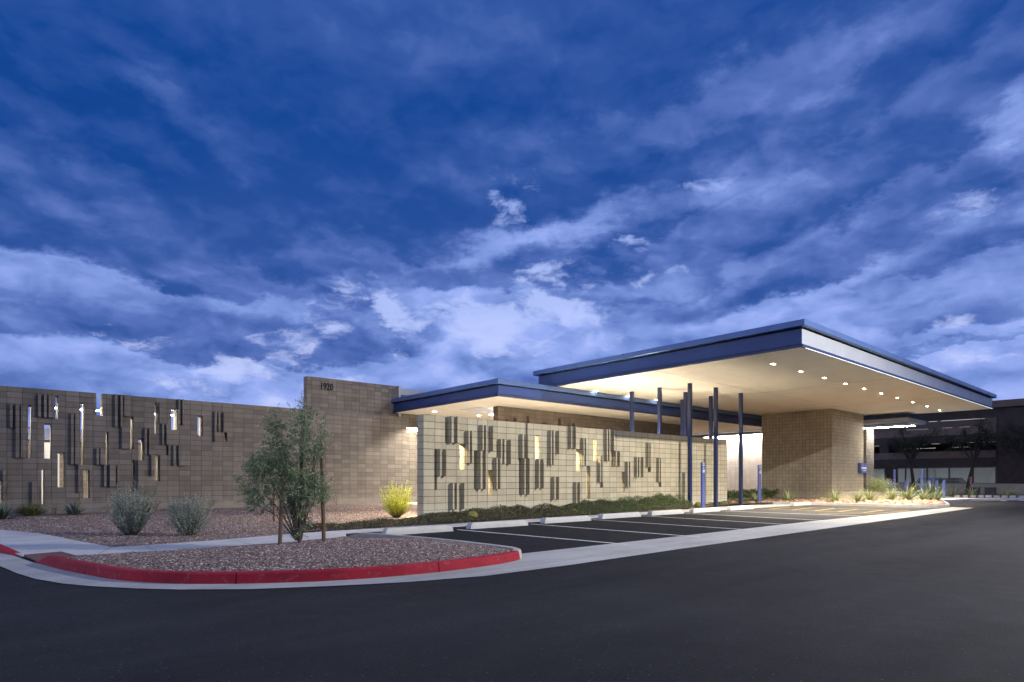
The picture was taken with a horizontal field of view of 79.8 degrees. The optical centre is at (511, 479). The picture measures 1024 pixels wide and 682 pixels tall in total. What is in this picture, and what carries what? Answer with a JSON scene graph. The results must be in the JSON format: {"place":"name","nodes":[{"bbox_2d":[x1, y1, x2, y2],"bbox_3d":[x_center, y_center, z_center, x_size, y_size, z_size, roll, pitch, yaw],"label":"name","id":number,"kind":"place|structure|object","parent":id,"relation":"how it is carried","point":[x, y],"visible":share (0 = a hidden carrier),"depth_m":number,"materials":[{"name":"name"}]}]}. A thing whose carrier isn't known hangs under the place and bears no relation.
{"place":"outdoors","nodes":[
{"label":"outdoors","id":0,"kind":"place"},
{"bbox_2d":[0,504,789,556],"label":"sidewalk","id":1,"kind":"structure","parent":0,"point":[31,543],"depth_m":12.03,"materials":[{"name":"concrete"}]},
{"bbox_2d":[0,544,19,555],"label":"red kerb","id":2,"kind":"structure","parent":1,"relation":"on","point":[6,550],"depth_m":10.44,"materials":[{"name":"red concrete"}]},
{"bbox_2d":[24,551,75,560],"bbox_3d":[-7.467,1.238,9.904,1.108,0.033,0.562,0,0,40],"label":"warning tile","id":3,"kind":"object","parent":1,"relation":"on","point":[37,557],"visible":0.83,"depth_m":9.92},
{"bbox_2d":[72,536,511,570],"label":"gravel island","id":4,"kind":"structure","parent":1,"relation":"on","point":[301,555],"depth_m":8.78,"materials":[{"name":"gravel"}]},
{"bbox_2d":[278,480,284,543],"bbox_3d":[-4.102,0.620,10.880,0.122,1.233,0.072,0,0,-2],"label":"tree stake","id":5,"kind":"object","parent":4,"relation":"on","point":[280,527],"visible":0.77,"depth_m":10.85,"materials":[{"name":"brown wood"}]},
{"bbox_2d":[230,393,338,542],"bbox_3d":[-4.103,-0.202,11.100,1.858,2.817,1.099,0,0,-2],"label":"young tree","id":6,"kind":"object","parent":4,"relation":"on","point":[299,486],"visible":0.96,"depth_m":11.05,"materials":[{"name":"green plant"}]},
{"bbox_2d":[66,536,508,570],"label":"gravel stones","id":7,"kind":"object","parent":4,"relation":"on","point":[210,552],"visible":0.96,"depth_m":9.19,"materials":[{"name":"gravel"}]},
{"bbox_2d":[320,445,325,540],"bbox_3d":[-3.513,0.285,11.368,0.117,1.902,0.071,0,0,-2],"label":"tree stake","id":8,"kind":"object","parent":4,"relation":"on","point":[323,526],"visible":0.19,"depth_m":11.34,"materials":[{"name":"brown wood"}]},
{"bbox_2d":[426,497,782,524],"bbox_3d":[7.060,1.177,32.750,35.000,0.138,12.060,0,0,-41],"label":"planting bed","id":9,"kind":"object","parent":1,"relation":"on","point":[636,510],"visible":0.1,"depth_m":22.03,"materials":[{"name":"soil"}]},
{"bbox_2d":[467,511,478,516],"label":"barrel cactus","id":10,"kind":"object","parent":9,"relation":"on","point":[472,513],"visible":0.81,"depth_m":18.23,"materials":[{"name":"yellow plant"}]},
{"bbox_2d":[422,498,625,522],"bbox_3d":[0.816,0.973,20.235,8.175,0.557,1.346,0,0,-41],"label":"ground cover","id":11,"kind":"object","parent":9,"relation":"on","point":[483,514],"visible":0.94,"depth_m":19.67,"materials":[{"name":"green plant"}]},
{"bbox_2d":[566,492,694,514],"bbox_3d":[4.783,0.868,23.745,7.383,0.741,1.288,0,0,-41],"label":"ground cover","id":12,"kind":"object","parent":9,"relation":"on","point":[642,504],"visible":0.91,"depth_m":24.03,"materials":[{"name":"green plant"}]},
{"bbox_2d":[708,501,732,504],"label":"ground cover","id":13,"kind":"object","parent":9,"relation":"on","point":[721,502],"visible":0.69,"depth_m":28.51,"materials":[{"name":"green plant"}]},
{"bbox_2d":[736,498,763,501],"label":"ground cover","id":14,"kind":"object","parent":9,"relation":"on","point":[744,500],"visible":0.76,"depth_m":30.60,"materials":[{"name":"green plant"}]},
{"bbox_2d":[727,486,779,498],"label":"ground cover","id":15,"kind":"object","parent":9,"relation":"on","point":[733,494],"visible":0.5,"depth_m":35.85,"materials":[{"name":"green plant"}]},
{"bbox_2d":[757,465,760,503],"bbox_3d":[12.401,0.250,30.679,0.220,1.970,0.107,0,0,-41],"label":"sign post","id":16,"kind":"object","parent":9,"relation":"on","point":[758,482],"visible":1,"depth_m":30.65,"materials":[{"name":"blue metal"}]},
{"bbox_2d":[727,497,815,502],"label":"river rocks","id":17,"kind":"object","parent":9,"relation":"on","point":[774,499],"visible":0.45,"depth_m":33.05,"materials":[{"name":"beige stone"}]},
{"bbox_2d":[701,462,704,507],"bbox_3d":[8.174,0.250,26.201,0.220,1.970,0.107,0,0,-41],"label":"sign post","id":18,"kind":"object","parent":1,"relation":"on","point":[702,484],"visible":1,"depth_m":26.14,"materials":[{"name":"blue metal"}]},
{"bbox_2d":[401,388,428,396],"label":"clerestory block","id":19,"kind":"structure","parent":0,"point":[405,392],"depth_m":32.70,"materials":[{"name":"grey metal"}]},
{"bbox_2d":[391,378,761,433],"bbox_3d":[5.510,-3.775,36.565,24.500,0.720,9.480,0,0,-41],"label":"entry canopy","id":20,"kind":"object","parent":19,"relation":"attached to","point":[479,400],"visible":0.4,"depth_m":29.53,"materials":[{"name":"paint"}]},
{"bbox_2d":[0,500,1023,681],"bbox_3d":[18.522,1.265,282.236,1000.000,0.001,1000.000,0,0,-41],"label":"road","id":21,"kind":"structure","parent":0,"point":[937,597],"depth_m":5.50,"materials":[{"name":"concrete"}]},
{"bbox_2d":[0,427,198,503],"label":"courtyard building","id":22,"kind":"structure","parent":21,"relation":"on","point":[60,459],"depth_m":29.05,"materials":[{"name":"beige metal"}]},
{"bbox_2d":[41,443,58,503],"bbox_3d":[-21.743,-0.285,28.741,0.800,2.900,0.090,0,0,-41],"label":"door panel","id":23,"kind":"structure","parent":22,"relation":"in","point":[46,445],"depth_m":28.62,"materials":[{"name":"silver metal"}]},
{"bbox_2d":[0,386,406,514],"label":"perforated wall","id":24,"kind":"structure","parent":21,"relation":"on","point":[365,461],"depth_m":23.98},
{"bbox_2d":[0,503,431,546],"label":"gravel bed","id":25,"kind":"object","parent":21,"relation":"on","point":[413,507],"visible":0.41,"depth_m":17.01,"materials":[{"name":"brown gravel"}]},
{"bbox_2d":[0,500,26,519],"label":"agave","id":26,"kind":"object","parent":25,"relation":"on","point":[4,513],"visible":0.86,"depth_m":18.85,"materials":[{"name":"green plant"}]},
{"bbox_2d":[11,500,54,515],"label":"grass clump","id":27,"kind":"object","parent":25,"relation":"on","point":[29,510],"visible":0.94,"depth_m":20.55,"materials":[{"name":"green plant"}]},
{"bbox_2d":[56,501,87,514],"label":"agave","id":28,"kind":"object","parent":25,"relation":"on","point":[75,510],"visible":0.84,"depth_m":21.11,"materials":[{"name":"green plant"}]},
{"bbox_2d":[106,483,156,534],"bbox_3d":[-8.620,0.633,13.866,0.981,1.277,1.021,0,0,-41],"label":"silver shrub","id":29,"kind":"object","parent":25,"relation":"on","point":[134,524],"visible":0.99,"depth_m":13.71,"materials":[{"name":"green plant"}]},
{"bbox_2d":[164,493,214,535],"bbox_3d":[-7.230,0.763,13.702,1.025,1.016,0.977,0,0,-41],"label":"silver shrub","id":30,"kind":"object","parent":25,"relation":"on","point":[188,524],"visible":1,"depth_m":13.59,"materials":[{"name":"green plant"}]},
{"bbox_2d":[273,491,274,521],"bbox_3d":[-6.874,0.740,17.699,0.074,1.050,0.071,0,0,-4],"label":"tree stake","id":31,"kind":"object","parent":25,"relation":"on","point":[273,508],"visible":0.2,"depth_m":17.67,"materials":[{"name":"brown wood"}]},
{"bbox_2d":[291,513,448,531],"bbox_3d":[-3.620,1.093,15.930,4.426,0.311,0.927,0,0,-41],"label":"ground cover","id":32,"kind":"object","parent":25,"relation":"on","point":[420,519],"visible":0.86,"depth_m":15.99,"materials":[{"name":"green plant"}]},
{"bbox_2d":[379,477,412,517],"bbox_3d":[-3.645,0.560,19.401,1.117,1.301,1.104,0,0,-41],"label":"yellow shrub","id":33,"kind":"object","parent":25,"relation":"on","point":[395,509],"visible":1,"depth_m":19.28,"materials":[{"name":"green plant"}]},
{"bbox_2d":[34,551,519,583],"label":"red kerb","id":34,"kind":"structure","parent":21,"relation":"on","point":[169,576],"depth_m":7.71,"materials":[{"name":"red concrete"}]},
{"bbox_2d":[401,414,416,501],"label":"back wall","id":35,"kind":"structure","parent":21,"relation":"on","point":[412,454],"depth_m":32.15,"materials":[{"name":"beige paint"}]},
{"bbox_2d":[347,533,521,558],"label":"kerb","id":36,"kind":"structure","parent":21,"relation":"on","point":[370,535],"depth_m":12.06,"materials":[{"name":"concrete"}]},
{"bbox_2d":[0,507,968,588],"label":"gutter","id":37,"kind":"object","parent":21,"relation":"on","point":[525,562],"visible":0.93,"depth_m":9.52,"materials":[{"name":"concrete"}]},
{"bbox_2d":[417,414,726,515],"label":"screen wall","id":38,"kind":"structure","parent":21,"relation":"on","point":[463,464],"depth_m":21.41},
{"bbox_2d":[493,406,679,435],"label":"entry wall","id":39,"kind":"structure","parent":21,"relation":"on","point":[502,413],"depth_m":31.97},
{"bbox_2d":[692,417,925,491],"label":"white wall","id":40,"kind":"structure","parent":21,"relation":"on","point":[752,449],"depth_m":46.80,"materials":[{"name":"white paint"}]},
{"bbox_2d":[762,409,862,497],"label":"block pier","id":41,"kind":"structure","parent":21,"relation":"on","point":[812,454],"depth_m":37.19,"materials":[{"name":"beige brick"}]},
{"bbox_2d":[533,319,996,508],"bbox_3d":[14.677,-1.865,31.988,25.750,6.220,12.250,0,0,-41],"label":"drop off canopy","id":42,"kind":"object","parent":41,"relation":"on","point":[799,365],"visible":0.83,"depth_m":26.19,"materials":[{"name":"paint"}]},
{"bbox_2d":[858,463,866,472],"bbox_3d":[22.142,-0.740,38.658,1.170,0.610,0.153,0,0,-41],"label":"wall sign","id":43,"kind":"object","parent":41,"relation":"attached to","point":[862,467],"visible":1,"depth_m":38.45,"materials":[{"name":"blue metal"}]},
{"bbox_2d":[772,500,949,507],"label":"kerb","id":44,"kind":"structure","parent":21,"relation":"on","point":[947,505],"depth_m":28.79,"materials":[{"name":"concrete"}]},
{"bbox_2d":[863,428,873,491],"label":"end wall","id":45,"kind":"structure","parent":21,"relation":"on","point":[868,446],"depth_m":40.07,"materials":[{"name":"white paint"}]},
{"bbox_2d":[915,478,938,482],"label":"parked car","id":46,"kind":"object","parent":21,"relation":"on","point":[932,480],"visible":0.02,"depth_m":53.22,"materials":[{"name":"blue metal"}]},
{"bbox_2d":[863,398,1023,494],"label":"parking garage","id":47,"kind":"structure","parent":21,"relation":"on","point":[1002,469],"depth_m":50.73,"materials":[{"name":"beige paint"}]},
{"bbox_2d":[897,468,905,482],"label":"window","id":48,"kind":"structure","parent":47,"relation":"in","point":[897,468],"depth_m":52.85,"materials":[{"name":"metal"}]},
{"bbox_2d":[906,468,926,482],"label":"window","id":49,"kind":"structure","parent":47,"relation":"in","point":[906,468],"depth_m":51.93,"materials":[{"name":"metal"}]},
{"bbox_2d":[923,470,935,477],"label":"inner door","id":50,"kind":"structure","parent":47,"relation":"in","point":[931,473],"depth_m":57.45,"materials":[{"name":"glass"}]},
{"bbox_2d":[927,467,948,482],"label":"window","id":51,"kind":"structure","parent":47,"relation":"in","point":[941,467],"depth_m":50.37,"materials":[{"name":"metal"}]},
{"bbox_2d":[949,467,972,482],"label":"window","id":52,"kind":"structure","parent":47,"relation":"in","point":[949,467],"depth_m":49.81,"materials":[{"name":"metal"}]},
{"bbox_2d":[973,467,995,483],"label":"window","id":53,"kind":"structure","parent":47,"relation":"in","point":[974,467],"depth_m":48.31,"materials":[{"name":"metal"}]},
{"bbox_2d":[937,478,966,482],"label":"parked car","id":54,"kind":"object","parent":21,"relation":"on","point":[954,480],"visible":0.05,"depth_m":52.13,"materials":[{"name":"black metal"}]},
{"bbox_2d":[938,493,1023,497],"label":"planting bed","id":55,"kind":"object","parent":21,"relation":"on","point":[950,495],"visible":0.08,"depth_m":43.85,"materials":[{"name":"soil"}]},
{"bbox_2d":[947,486,965,495],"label":"yucca","id":56,"kind":"object","parent":55,"relation":"on","point":[953,492],"visible":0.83,"depth_m":41.68,"materials":[{"name":"green plant"}]},
{"bbox_2d":[936,416,1004,494],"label":"dark tree","id":57,"kind":"object","parent":55,"relation":"on","point":[984,441],"visible":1,"depth_m":46.30,"materials":[{"name":"black plant"}]},
{"bbox_2d":[959,477,983,495],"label":"yucca","id":58,"kind":"object","parent":55,"relation":"on","point":[970,492],"visible":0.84,"depth_m":41.05,"materials":[{"name":"green plant"}]},
{"bbox_2d":[984,487,996,494],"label":"planter box","id":59,"kind":"object","parent":55,"relation":"on","point":[989,490],"visible":1,"depth_m":46.24,"materials":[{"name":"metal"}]},
{"bbox_2d":[993,487,1020,496],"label":"yucca","id":60,"kind":"object","parent":55,"relation":"on","point":[1012,493],"visible":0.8,"depth_m":39.31,"materials":[{"name":"green plant"}]},
{"bbox_2d":[991,421,1023,459],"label":"dark tree","id":61,"kind":"object","parent":55,"relation":"on","point":[1012,440],"visible":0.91,"depth_m":45.54,"materials":[{"name":"black plant"}]},
{"bbox_2d":[963,498,1023,500],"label":"kerb","id":62,"kind":"structure","parent":21,"relation":"on","point":[987,499],"depth_m":36.98,"materials":[{"name":"concrete"}]},
{"bbox_2d":[0,0,1023,433],"label":"sky","id":63,"kind":"structure","parent":0,"point":[220,201],"materials":[{"name":"blue"}]},
{"bbox_2d":[346,514,818,552],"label":"parking lot","id":64,"kind":"structure","parent":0,"point":[530,543],"depth_m":15.19,"materials":[{"name":"black asphalt"}]},
{"bbox_2d":[381,524,452,534],"bbox_3d":[-2.199,1.177,14.430,1.860,0.165,0.203,0,0,-41],"label":"wheel stop","id":65,"kind":"object","parent":64,"relation":"on","point":[420,529],"visible":0.92,"depth_m":14.31,"materials":[{"name":"concrete"}]},
{"bbox_2d":[466,519,527,528],"bbox_3d":[-0.363,1.177,16.280,1.980,0.165,0.203,0,0,-41],"label":"wheel stop","id":66,"kind":"object","parent":64,"relation":"on","point":[491,524],"visible":1,"depth_m":16.14,"materials":[{"name":"concrete"}]},
{"bbox_2d":[465,530,621,543],"bbox_3d":[0.433,1.252,13.613,5.016,0.001,0.100,0,0,44],"label":"parking line","id":67,"kind":"object","parent":64,"relation":"on","point":[547,537],"visible":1,"depth_m":13.26,"materials":[{"name":"white paint"}]},
{"bbox_2d":[540,515,590,523],"bbox_3d":[1.624,1.177,18.261,1.980,0.165,0.203,0,0,-41],"label":"wheel stop","id":68,"kind":"object","parent":64,"relation":"on","point":[565,519],"visible":1,"depth_m":18.10,"materials":[{"name":"concrete"}]},
{"bbox_2d":[536,524,697,536],"bbox_3d":[2.316,1.252,15.363,0.100,0.001,5.351,0,0,-42],"label":"parking line","id":69,"kind":"object","parent":64,"relation":"on","point":[618,530],"visible":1,"depth_m":15.08,"materials":[{"name":"white paint"}]},
{"bbox_2d":[598,512,640,518],"bbox_3d":[3.582,1.177,20.297,2.050,0.165,0.203,0,0,-42],"label":"wheel stop","id":70,"kind":"object","parent":64,"relation":"on","point":[618,515],"visible":1,"depth_m":20.13,"materials":[{"name":"concrete"}]},
{"bbox_2d":[647,509,683,515],"bbox_3d":[5.567,1.177,22.144,1.930,0.165,0.203,0,0,-40],"label":"wheel stop","id":71,"kind":"object","parent":64,"relation":"on","point":[665,512],"visible":1,"depth_m":21.98,"materials":[{"name":"concrete"}]},
{"bbox_2d":[593,519,747,529],"bbox_3d":[4.276,1.252,17.215,0.100,0.001,5.350,0,0,-41],"label":"parking line","id":72,"kind":"object","parent":64,"relation":"on","point":[670,524],"visible":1,"depth_m":16.91,"materials":[{"name":"white paint"}]},
{"bbox_2d":[653,516,788,524],"bbox_3d":[6.130,1.252,19.174,0.100,0.001,5.259,0,0,-38],"label":"parking line","id":73,"kind":"object","parent":64,"relation":"on","point":[720,520],"visible":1,"depth_m":18.77,"materials":[{"name":"white paint"}]},
{"bbox_2d":[684,505,939,519],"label":"parking lot","id":74,"kind":"structure","parent":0,"point":[782,512],"depth_m":23.51,"materials":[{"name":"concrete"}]},
{"bbox_2d":[689,507,719,512],"bbox_3d":[7.516,1.177,23.880,1.910,0.165,0.203,0,0,-41],"label":"wheel stop","id":75,"kind":"object","parent":74,"relation":"on","point":[699,510],"visible":0.96,"depth_m":23.66,"materials":[{"name":"concrete"}]},
{"bbox_2d":[726,505,753,509],"bbox_3d":[9.644,1.177,25.852,2.010,0.165,0.203,0,0,-42],"label":"wheel stop","id":76,"kind":"object","parent":74,"relation":"on","point":[740,507],"visible":1,"depth_m":25.66,"materials":[{"name":"concrete"}]},
{"bbox_2d":[690,513,827,520],"bbox_3d":[8.029,1.252,20.838,0.100,0.001,5.361,0,0,-38],"label":"parking line","id":77,"kind":"object","parent":74,"relation":"on","point":[766,517],"visible":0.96,"depth_m":20.26,"materials":[{"name":"white paint"}]},
{"bbox_2d":[790,502,811,505],"bbox_3d":[14.106,1.177,29.871,2.000,0.165,0.203,0,0,-41],"label":"wheel stop","id":78,"kind":"object","parent":74,"relation":"on","point":[800,503],"visible":0.96,"depth_m":29.63,"materials":[{"name":"concrete"}]},
{"bbox_2d":[826,513,859,513],"bbox_3d":[12.436,1.252,22.675,2.220,0.001,0.120,0,0,-5],"label":"hatch line","id":79,"kind":"object","parent":74,"relation":"on","point":[842,513],"visible":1,"depth_m":22.66,"materials":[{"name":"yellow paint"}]},
{"bbox_2d":[761,496,946,504],"bbox_3d":[18.940,1.126,35.127,14.000,0.090,11.950,0,0,-41],"label":"rock bed","id":80,"kind":"object","parent":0,"point":[939,500],"visible":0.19,"depth_m":30.74,"materials":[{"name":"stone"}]},
{"bbox_2d":[774,488,801,500],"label":"yucca","id":81,"kind":"object","parent":80,"relation":"on","point":[788,496],"visible":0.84,"depth_m":32.14,"materials":[{"name":"green plant"}]},
{"bbox_2d":[823,487,844,500],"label":"yucca","id":82,"kind":"object","parent":80,"relation":"on","point":[834,496],"visible":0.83,"depth_m":31.16,"materials":[{"name":"green plant"}]},
{"bbox_2d":[847,491,868,501],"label":"yucca","id":83,"kind":"object","parent":80,"relation":"on","point":[857,498],"visible":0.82,"depth_m":31.17,"materials":[{"name":"green plant"}]},
{"bbox_2d":[828,492,904,498],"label":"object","id":84,"kind":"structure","parent":80,"relation":"on","point":[844,494],"depth_m":34.06,"materials":[{"name":"plant"}]},
{"bbox_2d":[851,487,885,499],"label":"yucca","id":85,"kind":"object","parent":80,"relation":"on","point":[870,497],"visible":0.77,"depth_m":31.72,"materials":[{"name":"green plant"}]},
{"bbox_2d":[865,473,888,492],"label":"grey shrub","id":86,"kind":"object","parent":80,"relation":"on","point":[878,486],"visible":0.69,"depth_m":34.97,"materials":[{"name":"green plant"}]},
{"bbox_2d":[869,478,896,491],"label":"grey shrub","id":87,"kind":"object","parent":80,"relation":"on","point":[890,484],"visible":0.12,"depth_m":35.75,"materials":[{"name":"green plant"}]},
{"bbox_2d":[877,487,908,499],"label":"yucca","id":88,"kind":"object","parent":80,"relation":"on","point":[892,495],"visible":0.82,"depth_m":31.64,"materials":[{"name":"green plant"}]},
{"bbox_2d":[894,481,933,499],"bbox_3d":[20.730,0.551,32.157,2.188,1.146,2.254,0,0,-28],"label":"yucca","id":89,"kind":"object","parent":80,"relation":"on","point":[907,495],"visible":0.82,"depth_m":31.96,"materials":[{"name":"green plant"}]},
{"bbox_2d":[913,487,940,499],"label":"yucca","id":90,"kind":"object","parent":80,"relation":"on","point":[925,496],"visible":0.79,"depth_m":32.18,"materials":[{"name":"green plant"}]},
{"bbox_2d":[916,476,950,499],"bbox_3d":[22.368,0.437,32.682,1.975,1.346,1.933,0,0,-7],"label":"yucca","id":91,"kind":"object","parent":80,"relation":"on","point":[930,489],"visible":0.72,"depth_m":32.53,"materials":[{"name":"green plant"}]},
{"bbox_2d":[924,486,951,499],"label":"yucca","id":92,"kind":"object","parent":80,"relation":"on","point":[938,498],"visible":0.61,"depth_m":32.92,"materials":[{"name":"green plant"}]},
{"bbox_2d":[912,494,971,501],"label":"sidewalk","id":93,"kind":"structure","parent":0,"point":[950,499],"depth_m":36.08,"materials":[{"name":"concrete"}]},
{"bbox_2d":[893,469,895,491],"bbox_3d":[23.399,0.249,37.474,0.100,1.752,0.100,0,0,-41],"label":"tall post","id":94,"kind":"object","parent":93,"relation":"on","point":[894,473],"visible":0.7,"depth_m":37.46,"materials":[{"name":"blue metal"}]},
{"bbox_2d":[883,427,945,493],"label":"dark tree","id":95,"kind":"object","parent":93,"relation":"on","point":[915,443],"visible":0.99,"depth_m":49.33,"materials":[{"name":"black plant"}]},
{"bbox_2d":[920,481,923,496],"bbox_3d":[24.041,0.589,35.909,0.145,1.072,0.145,0,0,-41],"label":"bollard","id":96,"kind":"object","parent":93,"relation":"on","point":[921,483],"visible":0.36,"depth_m":35.87,"materials":[{"name":"blue metal"}]},
{"bbox_2d":[942,480,945,497],"bbox_3d":[26.954,0.589,38.198,0.145,1.072,0.145,0,0,-41],"label":"bollard","id":97,"kind":"object","parent":93,"relation":"on","point":[944,484],"visible":0.94,"depth_m":38.14,"materials":[{"name":"blue metal"}]},
{"bbox_2d":[969,487,980,494],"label":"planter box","id":98,"kind":"object","parent":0,"point":[976,488],"visible":0.4,"depth_m":46.89,"materials":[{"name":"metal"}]},
{"label":"courtyard paving","id":99,"kind":"structure","parent":0,"visible":0},
{"bbox_2d":[304,376,400,416],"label":"address wall","id":100,"kind":"structure","parent":99,"relation":"on","point":[328,394],"depth_m":29.78,"materials":[{"name":"beige brick"}]}
]}

